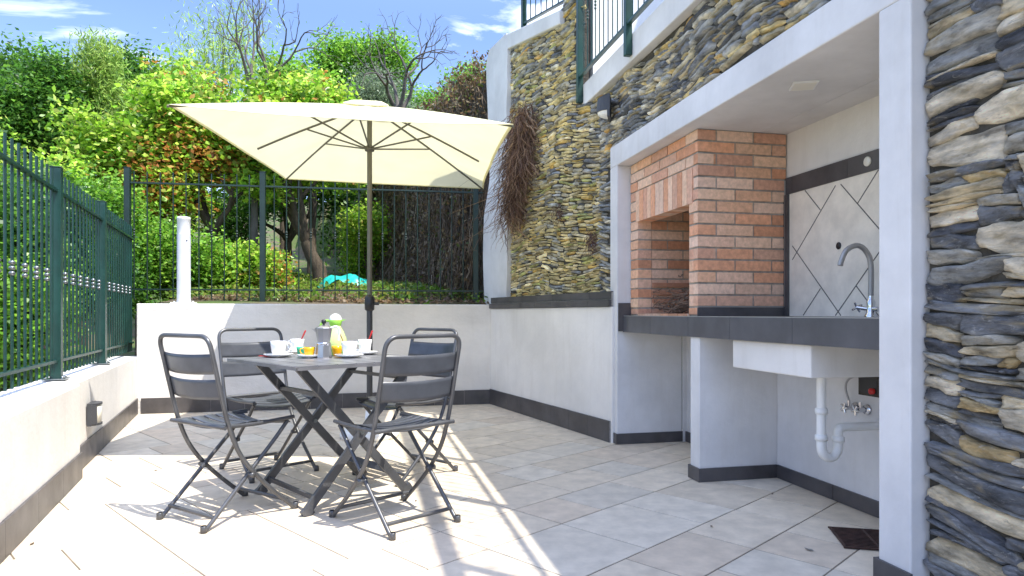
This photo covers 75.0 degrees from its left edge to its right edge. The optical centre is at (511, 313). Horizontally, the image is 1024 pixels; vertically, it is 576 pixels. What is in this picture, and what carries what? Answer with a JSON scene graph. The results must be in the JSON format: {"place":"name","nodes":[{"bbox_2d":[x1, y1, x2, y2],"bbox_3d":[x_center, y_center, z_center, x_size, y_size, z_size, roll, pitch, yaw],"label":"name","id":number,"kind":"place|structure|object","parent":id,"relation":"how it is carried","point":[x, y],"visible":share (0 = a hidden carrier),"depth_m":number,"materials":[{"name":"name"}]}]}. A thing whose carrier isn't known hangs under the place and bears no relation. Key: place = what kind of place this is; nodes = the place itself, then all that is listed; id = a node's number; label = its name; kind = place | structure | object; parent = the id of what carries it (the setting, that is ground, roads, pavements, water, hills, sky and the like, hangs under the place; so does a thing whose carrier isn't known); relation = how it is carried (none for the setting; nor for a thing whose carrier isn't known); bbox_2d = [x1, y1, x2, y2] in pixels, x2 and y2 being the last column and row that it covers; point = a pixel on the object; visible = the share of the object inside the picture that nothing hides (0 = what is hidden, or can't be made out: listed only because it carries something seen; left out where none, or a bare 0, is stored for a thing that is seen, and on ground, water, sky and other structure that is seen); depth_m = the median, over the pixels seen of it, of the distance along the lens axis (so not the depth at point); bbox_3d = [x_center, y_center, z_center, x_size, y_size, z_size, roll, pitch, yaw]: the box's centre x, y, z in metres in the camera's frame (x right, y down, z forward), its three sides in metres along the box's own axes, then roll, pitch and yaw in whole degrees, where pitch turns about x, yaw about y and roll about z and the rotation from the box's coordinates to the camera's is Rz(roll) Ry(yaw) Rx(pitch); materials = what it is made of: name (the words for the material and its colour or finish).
{"place":"outdoors","nodes":[
{"label":"outdoors","id":0,"kind":"place"},
{"bbox_2d":[0,185,487,388],"bbox_3d":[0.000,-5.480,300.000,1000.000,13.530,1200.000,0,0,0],"label":"ground","id":1,"kind":"structure","parent":0,"point":[330,266],"depth_m":15.93,"materials":[{"name":"green plant"}]},
{"bbox_2d":[0,24,44,157],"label":"broadleaf tree","id":2,"kind":"object","parent":1,"relation":"on","point":[10,58],"visible":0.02,"depth_m":14.61,"materials":[{"name":"green plant"}]},
{"bbox_2d":[0,234,94,391],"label":"bush","id":3,"kind":"object","parent":1,"relation":"on","point":[8,326],"visible":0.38,"depth_m":5.24,"materials":[{"name":"green plant"}]},
{"bbox_2d":[0,126,94,339],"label":"bush","id":4,"kind":"object","parent":1,"relation":"on","point":[8,217],"visible":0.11,"depth_m":5.64,"materials":[{"name":"green plant"}]},
{"bbox_2d":[0,34,97,185],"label":"broadleaf tree","id":5,"kind":"object","parent":1,"relation":"on","point":[23,101],"visible":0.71,"depth_m":10.42,"materials":[{"name":"green plant"}]},
{"bbox_2d":[6,28,95,175],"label":"broadleaf tree","id":6,"kind":"object","parent":1,"relation":"on","point":[39,45],"visible":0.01,"depth_m":19.60,"materials":[{"name":"green plant"}]},
{"bbox_2d":[0,111,104,377],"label":"bush","id":7,"kind":"object","parent":1,"relation":"on","point":[41,156],"visible":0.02,"depth_m":7.65,"materials":[{"name":"green plant"}]},
{"bbox_2d":[0,156,162,354],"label":"bush","id":8,"kind":"object","parent":1,"relation":"on","point":[138,283],"visible":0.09,"depth_m":6.88,"materials":[{"name":"green plant"}]},
{"bbox_2d":[36,22,139,345],"bbox_3d":[-7.461,-2.011,11.509,1.752,6.113,1.114,0,0,0],"label":"feathery tree","id":9,"kind":"object","parent":1,"relation":"on","point":[102,73],"visible":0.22,"depth_m":11.42,"materials":[{"name":"green plant"}]},
{"bbox_2d":[32,85,215,355],"bbox_3d":[-5.182,-0.922,9.210,2.040,4.002,1.877,0,0,0],"label":"maple tree","id":10,"kind":"object","parent":1,"relation":"on","point":[153,166],"visible":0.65,"depth_m":8.74,"materials":[{"name":"green plant"}]},
{"bbox_2d":[63,155,191,355],"bbox_3d":[-4.843,-0.020,8.069,1.777,3.545,1.429,0,0,0],"label":"bush","id":11,"kind":"object","parent":1,"relation":"on","point":[116,192],"visible":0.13,"depth_m":7.77,"materials":[{"name":"green plant"}]},
{"bbox_2d":[94,33,162,180],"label":"broadleaf tree","id":12,"kind":"object","parent":1,"relation":"on","point":[135,69],"visible":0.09,"depth_m":17.91,"materials":[{"name":"green plant"}]},
{"bbox_2d":[140,43,205,84],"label":"broadleaf tree","id":13,"kind":"object","parent":1,"relation":"on","point":[171,60],"depth_m":18.77,"materials":[{"name":"green plant"}]},
{"bbox_2d":[76,62,275,247],"bbox_3d":[-4.637,-1.767,9.714,2.524,3.290,2.222,0,0,0],"label":"maple tree","id":14,"kind":"object","parent":1,"relation":"on","point":[213,156],"visible":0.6,"depth_m":9.05,"materials":[{"name":"green plant"}]},
{"bbox_2d":[123,45,235,236],"bbox_3d":[-6.051,-2.151,12.697,2.531,5.719,2.184,0,0,32],"label":"maple tree","id":15,"kind":"object","parent":1,"relation":"on","point":[203,88],"visible":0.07,"depth_m":12.51,"materials":[{"name":"green plant"}]},
{"bbox_2d":[132,204,238,303],"bbox_3d":[-4.237,-0.384,8.332,1.519,1.877,1.428,0,0,0],"label":"bush","id":16,"kind":"object","parent":1,"relation":"on","point":[204,254],"visible":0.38,"depth_m":8.09,"materials":[{"name":"green plant"}]},
{"bbox_2d":[113,0,291,238],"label":"feathery tree","id":17,"kind":"object","parent":1,"relation":"on","point":[230,63],"visible":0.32,"depth_m":15.30,"materials":[{"name":"green plant"}]},
{"bbox_2d":[176,237,303,292],"bbox_3d":[-3.487,-0.579,8.720,1.324,0.877,1.330,0,0,0],"label":"bush","id":18,"kind":"object","parent":1,"relation":"on","point":[243,266],"visible":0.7,"depth_m":8.59,"materials":[{"name":"green plant"}]},
{"bbox_2d":[205,0,341,247],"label":"bare tree","id":19,"kind":"object","parent":1,"relation":"on","point":[254,223],"visible":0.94,"depth_m":9.55,"materials":[{"name":"brown plant"}]},
{"bbox_2d":[217,41,333,253],"bbox_3d":[-5.960,-3.713,17.520,2.699,6.465,2.980,0,0,0],"label":"broadleaf tree","id":20,"kind":"object","parent":1,"relation":"on","point":[299,69],"visible":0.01,"depth_m":16.82,"materials":[{"name":"green plant"}]},
{"bbox_2d":[193,182,377,272],"bbox_3d":[-4.393,-2.210,13.124,3.189,3.648,2.836,0,0,0],"label":"broadleaf tree","id":21,"kind":"object","parent":1,"relation":"on","point":[230,218],"visible":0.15,"depth_m":13.06,"materials":[{"name":"green plant"}]},
{"bbox_2d":[210,56,366,282],"bbox_3d":[-3.408,-1.938,10.087,2.642,3.624,2.730,0,0,33],"label":"maple tree","id":22,"kind":"object","parent":1,"relation":"on","point":[296,90],"visible":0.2,"depth_m":9.42,"materials":[{"name":"green plant"}]},
{"bbox_2d":[279,58,364,276],"bbox_3d":[-3.511,-2.406,12.027,1.847,4.283,2.203,0,0,0],"label":"maple tree","id":23,"kind":"object","parent":1,"relation":"on","point":[337,95],"visible":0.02,"depth_m":12.02,"materials":[{"name":"green plant"}]},
{"bbox_2d":[163,271,487,303],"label":"ground plants","id":24,"kind":"object","parent":1,"relation":"on","point":[378,284],"visible":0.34,"depth_m":7.68,"materials":[{"name":"green plant"}]},
{"bbox_2d":[193,280,488,304],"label":"fallen leaves","id":25,"kind":"object","parent":1,"relation":"on","point":[339,298],"visible":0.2,"depth_m":7.22,"materials":[{"name":"brown plant"}]},
{"bbox_2d":[316,274,366,287],"bbox_3d":[-2.350,-0.457,9.400,0.720,0.217,0.440,0,0,0],"label":"plastic sheet","id":26,"kind":"object","parent":1,"relation":"on","point":[351,277],"visible":0.6,"depth_m":9.26,"materials":[{"name":"teal plastic"}]},
{"bbox_2d":[296,20,421,100],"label":"oak tree","id":27,"kind":"object","parent":1,"relation":"on","point":[340,48],"visible":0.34,"depth_m":20.68,"materials":[{"name":"green plant"}]},
{"bbox_2d":[348,184,377,210],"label":"broadleaf tree","id":28,"kind":"object","parent":1,"relation":"on","point":[373,195],"depth_m":14.43,"materials":[{"name":"green plant"}]},
{"bbox_2d":[336,197,397,279],"bbox_3d":[-2.402,-1.078,11.545,1.343,1.715,1.603,0,0,0],"label":"bush","id":29,"kind":"object","parent":1,"relation":"on","point":[353,235],"visible":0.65,"depth_m":11.20,"materials":[{"name":"green plant"}]},
{"bbox_2d":[333,56,427,109],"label":"olive tree","id":30,"kind":"object","parent":1,"relation":"on","point":[376,91],"visible":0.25,"depth_m":14.71,"materials":[{"name":"green plant"}]},
{"bbox_2d":[351,9,459,107],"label":"bare tree","id":31,"kind":"object","parent":1,"relation":"on","point":[398,103],"visible":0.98,"depth_m":13.09,"materials":[{"name":"brown plant"}]},
{"bbox_2d":[364,49,488,300],"bbox_3d":[-1.163,-1.561,9.825,1.381,2.911,5.602,0,0,-24],"label":"dry ivy","id":32,"kind":"object","parent":1,"relation":"on","point":[459,266],"depth_m":8.52,"materials":[{"name":"plant"}]},
{"bbox_2d":[404,81,455,110],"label":"broadleaf tree","id":33,"kind":"object","parent":1,"relation":"on","point":[423,96],"visible":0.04,"depth_m":18.50,"materials":[{"name":"green plant"}]},
{"bbox_2d":[383,80,489,298],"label":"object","id":34,"kind":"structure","parent":1,"relation":"on","point":[488,175],"depth_m":7.86,"materials":[{"name":"plant"}]},
{"bbox_2d":[437,54,486,104],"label":"oak tree","id":35,"kind":"object","parent":1,"relation":"on","point":[449,77],"visible":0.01,"depth_m":23.49,"materials":[{"name":"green plant"}]},
{"bbox_2d":[483,0,602,304],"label":"stone wall","id":36,"kind":"structure","parent":1,"relation":"on","point":[536,61],"depth_m":5.88,"materials":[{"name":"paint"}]},
{"bbox_2d":[450,92,552,260],"bbox_3d":[-0.036,-1.267,6.226,1.234,1.508,1.142,0,0,0],"label":"dry hanging plant","id":37,"kind":"object","parent":36,"relation":"hanging from","point":[516,169],"visible":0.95,"depth_m":6.17,"materials":[{"name":"brown plant"}]},
{"bbox_2d":[521,0,564,27],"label":"parapet railing","id":38,"kind":"object","parent":36,"relation":"on","point":[524,21],"visible":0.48,"depth_m":6.47,"materials":[{"name":"metal"}]},
{"bbox_2d":[544,203,566,227],"bbox_3d":[0.383,-0.830,5.615,0.241,0.221,0.319,0,0,-34],"label":"dry tuft","id":39,"kind":"object","parent":36,"relation":"attached to","point":[558,212],"visible":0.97,"depth_m":5.64,"materials":[{"name":"brown plant"}]},
{"bbox_2d":[570,228,600,259],"bbox_3d":[0.614,-0.515,5.173,0.328,0.288,0.281,0,0,0],"label":"dry tuft","id":40,"kind":"object","parent":36,"relation":"attached to","point":[589,241],"visible":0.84,"depth_m":5.14,"materials":[{"name":"brown plant"}]},
{"bbox_2d":[588,0,663,77],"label":"house","id":41,"kind":"structure","parent":1,"relation":"on","point":[648,11],"depth_m":5.48,"materials":[{"name":"paint"}]},
{"bbox_2d":[923,0,1023,575],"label":"stone wall","id":42,"kind":"structure","parent":1,"relation":"on","point":[973,318],"depth_m":2.01,"materials":[{"name":"grey stone"}]},
{"bbox_2d":[0,0,562,201],"label":"sky","id":43,"kind":"structure","parent":0,"point":[478,25],"materials":[{"name":"blue"}]},
{"bbox_2d":[0,404,878,575],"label":"patio floor","id":44,"kind":"structure","parent":0,"point":[527,495],"depth_m":3.07,"materials":[{"name":"tile"}]},
{"bbox_2d":[0,356,137,563],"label":"patio wall","id":45,"kind":"structure","parent":44,"relation":"on","point":[52,445],"depth_m":3.24,"materials":[{"name":"paint"}]},
{"bbox_2d":[0,133,133,390],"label":"metal fence","id":46,"kind":"object","parent":45,"relation":"on","point":[122,238],"visible":1,"depth_m":3.98,"materials":[{"name":"green metal"}]},
{"bbox_2d":[87,401,102,426],"bbox_3d":[-2.610,0.625,4.183,0.070,0.140,0.160,0,0,-22],"label":"wall lamp","id":47,"kind":"object","parent":45,"relation":"attached to","point":[94,413],"visible":1,"depth_m":4.11,"materials":[{"name":"plastic"}]},
{"bbox_2d":[156,333,298,533],"bbox_3d":[-1.317,0.509,3.092,0.420,0.846,0.478,0,0,34],"label":"folding chair","id":48,"kind":"object","parent":44,"relation":"on","point":[206,364],"visible":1,"depth_m":2.98,"materials":[{"name":"metal"}]},
{"bbox_2d":[217,327,318,482],"bbox_3d":[-1.447,0.509,3.937,0.478,0.846,0.420,0,0,44],"label":"folding chair","id":49,"kind":"object","parent":44,"relation":"on","point":[278,399],"visible":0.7,"depth_m":3.98,"materials":[{"name":"metal"}]},
{"bbox_2d":[137,304,489,413],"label":"patio wall","id":50,"kind":"structure","parent":44,"relation":"on","point":[469,324],"depth_m":6.44,"materials":[{"name":"paint"}]},
{"bbox_2d":[170,216,196,303],"bbox_3d":[-3.125,-0.507,6.347,0.200,0.828,0.160,0,0,-12],"label":"bollard lamp","id":51,"kind":"object","parent":50,"relation":"on","point":[183,259],"visible":1,"depth_m":6.30,"materials":[{"name":"white plastic"}]},
{"bbox_2d":[124,167,482,351],"bbox_3d":[-2.125,-0.543,6.995,3.657,1.856,0.120,0,0,-9],"label":"metal fence","id":52,"kind":"object","parent":50,"relation":"on","point":[262,289],"visible":0.81,"depth_m":6.93,"materials":[{"name":"green metal"}]},
{"bbox_2d":[227,353,412,516],"bbox_3d":[-0.915,0.586,3.430,0.790,0.712,0.790,0,0,-43],"label":"folding table","id":53,"kind":"object","parent":44,"relation":"on","point":[299,366],"visible":0.66,"depth_m":3.34,"materials":[{"name":"metal"}]},
{"bbox_2d":[263,353,292,357],"bbox_3d":[-1.233,0.221,3.520,0.152,0.018,0.152,0,0,0],"label":"saucer","id":54,"kind":"object","parent":53,"relation":"on","point":[277,355],"visible":0.95,"depth_m":3.47,"materials":[{"name":"white ceramic"}]},
{"bbox_2d":[270,341,291,354],"bbox_3d":[-1.230,0.184,3.526,0.084,0.078,0.098,0,0,34],"label":"cup","id":55,"kind":"object","parent":54,"relation":"on","point":[278,347],"visible":0.83,"depth_m":3.49,"materials":[{"name":"white ceramic"}]},
{"bbox_2d":[296,347,303,353],"bbox_3d":[-1.132,0.205,3.603,0.058,0.050,0.067,0,0,42],"label":"espresso cup","id":56,"kind":"object","parent":53,"relation":"on","point":[298,350],"visible":0.29,"depth_m":3.58,"materials":[{"name":"green ceramic"}]},
{"bbox_2d":[297,354,316,357],"bbox_3d":[-1.052,0.221,3.460,0.124,0.018,0.124,0,0,0],"label":"saucer","id":57,"kind":"object","parent":53,"relation":"on","point":[307,356],"visible":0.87,"depth_m":3.42,"materials":[{"name":"white ceramic"}]},
{"bbox_2d":[300,347,314,354],"bbox_3d":[-1.055,0.198,3.457,0.060,0.050,0.070,0,0,44],"label":"espresso cup","id":58,"kind":"object","parent":57,"relation":"on","point":[309,350],"visible":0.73,"depth_m":3.44,"materials":[{"name":"yellow ceramic"}]},
{"bbox_2d":[312,320,340,357],"bbox_3d":[-0.967,0.131,3.457,0.131,0.199,0.082,0,0,15],"label":"moka pot","id":59,"kind":"object","parent":53,"relation":"on","point":[323,336],"visible":0.99,"depth_m":3.43,"materials":[{"name":"silver metal"}]},
{"bbox_2d":[319,314,346,354],"bbox_3d":[-0.990,0.115,3.716,0.138,0.230,0.126,0,0,-40],"label":"thermos jug","id":60,"kind":"object","parent":53,"relation":"on","point":[335,319],"visible":0.38,"depth_m":3.69,"materials":[{"name":"yellow plastic"}]},
{"bbox_2d":[332,346,341,355],"bbox_3d":[-0.948,0.203,3.604,0.058,0.055,0.067,0,0,-38],"label":"espresso cup","id":61,"kind":"object","parent":53,"relation":"on","point":[336,349],"visible":0.77,"depth_m":3.58,"materials":[{"name":"orange"}]},
{"bbox_2d":[334,353,363,357],"bbox_3d":[-0.849,0.221,3.480,0.152,0.018,0.152,0,0,0],"label":"saucer","id":62,"kind":"object","parent":53,"relation":"on","point":[356,355],"visible":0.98,"depth_m":3.44,"materials":[{"name":"white ceramic"}]},
{"bbox_2d":[341,341,362,354],"bbox_3d":[-0.845,0.184,3.486,0.084,0.078,0.098,0,0,34],"label":"cup","id":63,"kind":"object","parent":62,"relation":"on","point":[349,347],"visible":0.84,"depth_m":3.45,"materials":[{"name":"white ceramic"}]},
{"bbox_2d":[356,351,377,354],"bbox_3d":[-0.826,0.221,3.740,0.148,0.018,0.148,0,0,0],"label":"saucer","id":64,"kind":"object","parent":53,"relation":"on","point":[369,353],"visible":0.62,"depth_m":3.70,"materials":[{"name":"white ceramic"}]},
{"bbox_2d":[356,339,371,351],"bbox_3d":[-0.832,0.184,3.742,0.093,0.078,0.080,0,0,22],"label":"cup","id":65,"kind":"object","parent":64,"relation":"on","point":[366,344],"visible":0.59,"depth_m":3.71,"materials":[{"name":"white ceramic"}]},
{"bbox_3d":[-1.225,0.221,3.800,0.144,0.018,0.144,0,0,0],"label":"saucer","id":66,"kind":"object","parent":53,"relation":"on","visible":0},
{"bbox_2d":[287,339,303,350],"bbox_3d":[-1.231,0.184,3.797,0.093,0.078,0.080,0,0,-22],"label":"cup","id":67,"kind":"object","parent":66,"relation":"on","point":[295,343],"visible":0.56,"depth_m":3.77,"materials":[{"name":"white ceramic"}]},
{"bbox_2d":[166,100,514,441],"bbox_3d":[-1.071,-0.332,5.018,1.947,2.511,2.784,0,0,-5],"label":"parasol","id":68,"kind":"object","parent":44,"relation":"on","point":[369,143],"visible":0.93,"depth_m":5.01,"materials":[{"name":"fabric"}]},
{"bbox_2d":[329,333,460,540],"bbox_3d":[-0.521,0.509,3.005,0.420,0.846,0.478,0,0,-44],"label":"folding chair","id":69,"kind":"object","parent":44,"relation":"on","point":[399,392],"visible":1,"depth_m":2.89,"materials":[{"name":"metal"}]},
{"bbox_2d":[352,328,457,486],"bbox_3d":[-0.609,0.509,3.867,0.420,0.846,0.478,0,0,41],"label":"folding chair","id":70,"kind":"object","parent":44,"relation":"on","point":[422,348],"visible":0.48,"depth_m":3.90,"materials":[{"name":"metal"}]},
{"bbox_2d":[489,291,613,442],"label":"patio wall","id":71,"kind":"structure","parent":44,"relation":"on","point":[551,358],"depth_m":5.51,"materials":[{"name":"paint"}]},
{"bbox_2d":[610,0,929,575],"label":"outdoor kitchen","id":72,"kind":"object","parent":44,"relation":"on","point":[728,398],"visible":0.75,"depth_m":3.28,"materials":[{"name":"paint"}]},
{"bbox_2d":[631,129,785,315],"bbox_3d":[1.226,-0.517,4.308,0.580,1.064,0.984,0,0,-12],"label":"brick barbecue","id":73,"kind":"object","parent":72,"relation":"on","point":[707,213],"visible":0.98,"depth_m":3.87,"materials":[{"name":"brick"}]},
{"bbox_2d":[651,274,688,313],"bbox_3d":[1.143,-0.125,4.292,0.384,0.255,0.714,0,0,-13],"label":"twig pile","id":74,"kind":"object","parent":73,"relation":"in","point":[682,307],"visible":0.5,"depth_m":4.33,"materials":[{"name":"brown wood"}]},
{"bbox_2d":[597,0,830,291],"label":"stone wall","id":75,"kind":"structure","parent":72,"relation":"on","point":[705,42],"depth_m":3.74,"materials":[{"name":"grey stone"}]},
{"bbox_2d":[596,93,610,121],"bbox_3d":[0.655,-1.478,4.798,0.109,0.165,0.157,0,0,13],"label":"wall lamp","id":76,"kind":"object","parent":75,"relation":"attached to","point":[603,109],"visible":1,"depth_m":4.74,"materials":[{"name":"plastic"}]},
{"bbox_2d":[582,0,702,103],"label":"terrace","id":77,"kind":"structure","parent":75,"relation":"on","point":[659,24],"depth_m":4.23,"materials":[{"name":"paint"}]},
{"bbox_2d":[576,0,653,103],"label":"terrace railing","id":78,"kind":"object","parent":77,"relation":"attached to","point":[629,17],"visible":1,"depth_m":4.91,"materials":[{"name":"green metal"}]},
{"bbox_2d":[789,80,818,90],"bbox_3d":[1.339,-1.045,3.060,0.110,0.010,0.110,0,0,12],"label":"ceiling light","id":79,"kind":"object","parent":72,"relation":"attached to","point":[803,85],"visible":1,"depth_m":3.04,"materials":[{"name":"white plastic"}]},
{"bbox_2d":[815,378,878,461],"bbox_3d":[1.497,0.461,2.952,0.357,0.381,0.094,0,0,-9],"label":"drain pipe","id":80,"kind":"object","parent":72,"relation":"attached to","point":[837,437],"visible":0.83,"depth_m":2.90,"materials":[{"name":"white plastic"}]},
{"bbox_2d":[840,377,870,414],"bbox_3d":[1.599,0.371,3.117,0.083,0.198,0.127,0,0,-11],"label":"water valve","id":81,"kind":"object","parent":72,"relation":"attached to","point":[856,408],"visible":0.88,"depth_m":3.10,"materials":[{"name":"silver metal"}]},
{"bbox_2d":[837,243,878,316],"bbox_3d":[1.624,-0.158,3.142,0.188,0.348,0.091,0,0,10],"label":"faucet","id":82,"kind":"object","parent":72,"relation":"on","point":[871,309],"visible":0.96,"depth_m":3.12,"materials":[{"name":"silver metal"}]},
{"bbox_2d":[858,377,878,397],"bbox_3d":[1.638,0.333,3.072,0.026,0.095,0.130,0,0,-13],"label":"valve box","id":83,"kind":"object","parent":72,"relation":"attached to","point":[868,386],"visible":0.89,"depth_m":3.07,"materials":[{"name":"plastic"}]},
{"bbox_2d":[828,526,878,550],"bbox_3d":[1.461,0.920,2.720,0.261,0.008,0.258,0,0,13],"label":"floor drain","id":84,"kind":"object","parent":44,"relation":"on","point":[857,538],"visible":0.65,"depth_m":2.73,"materials":[{"name":"brown metal"}]}
]}

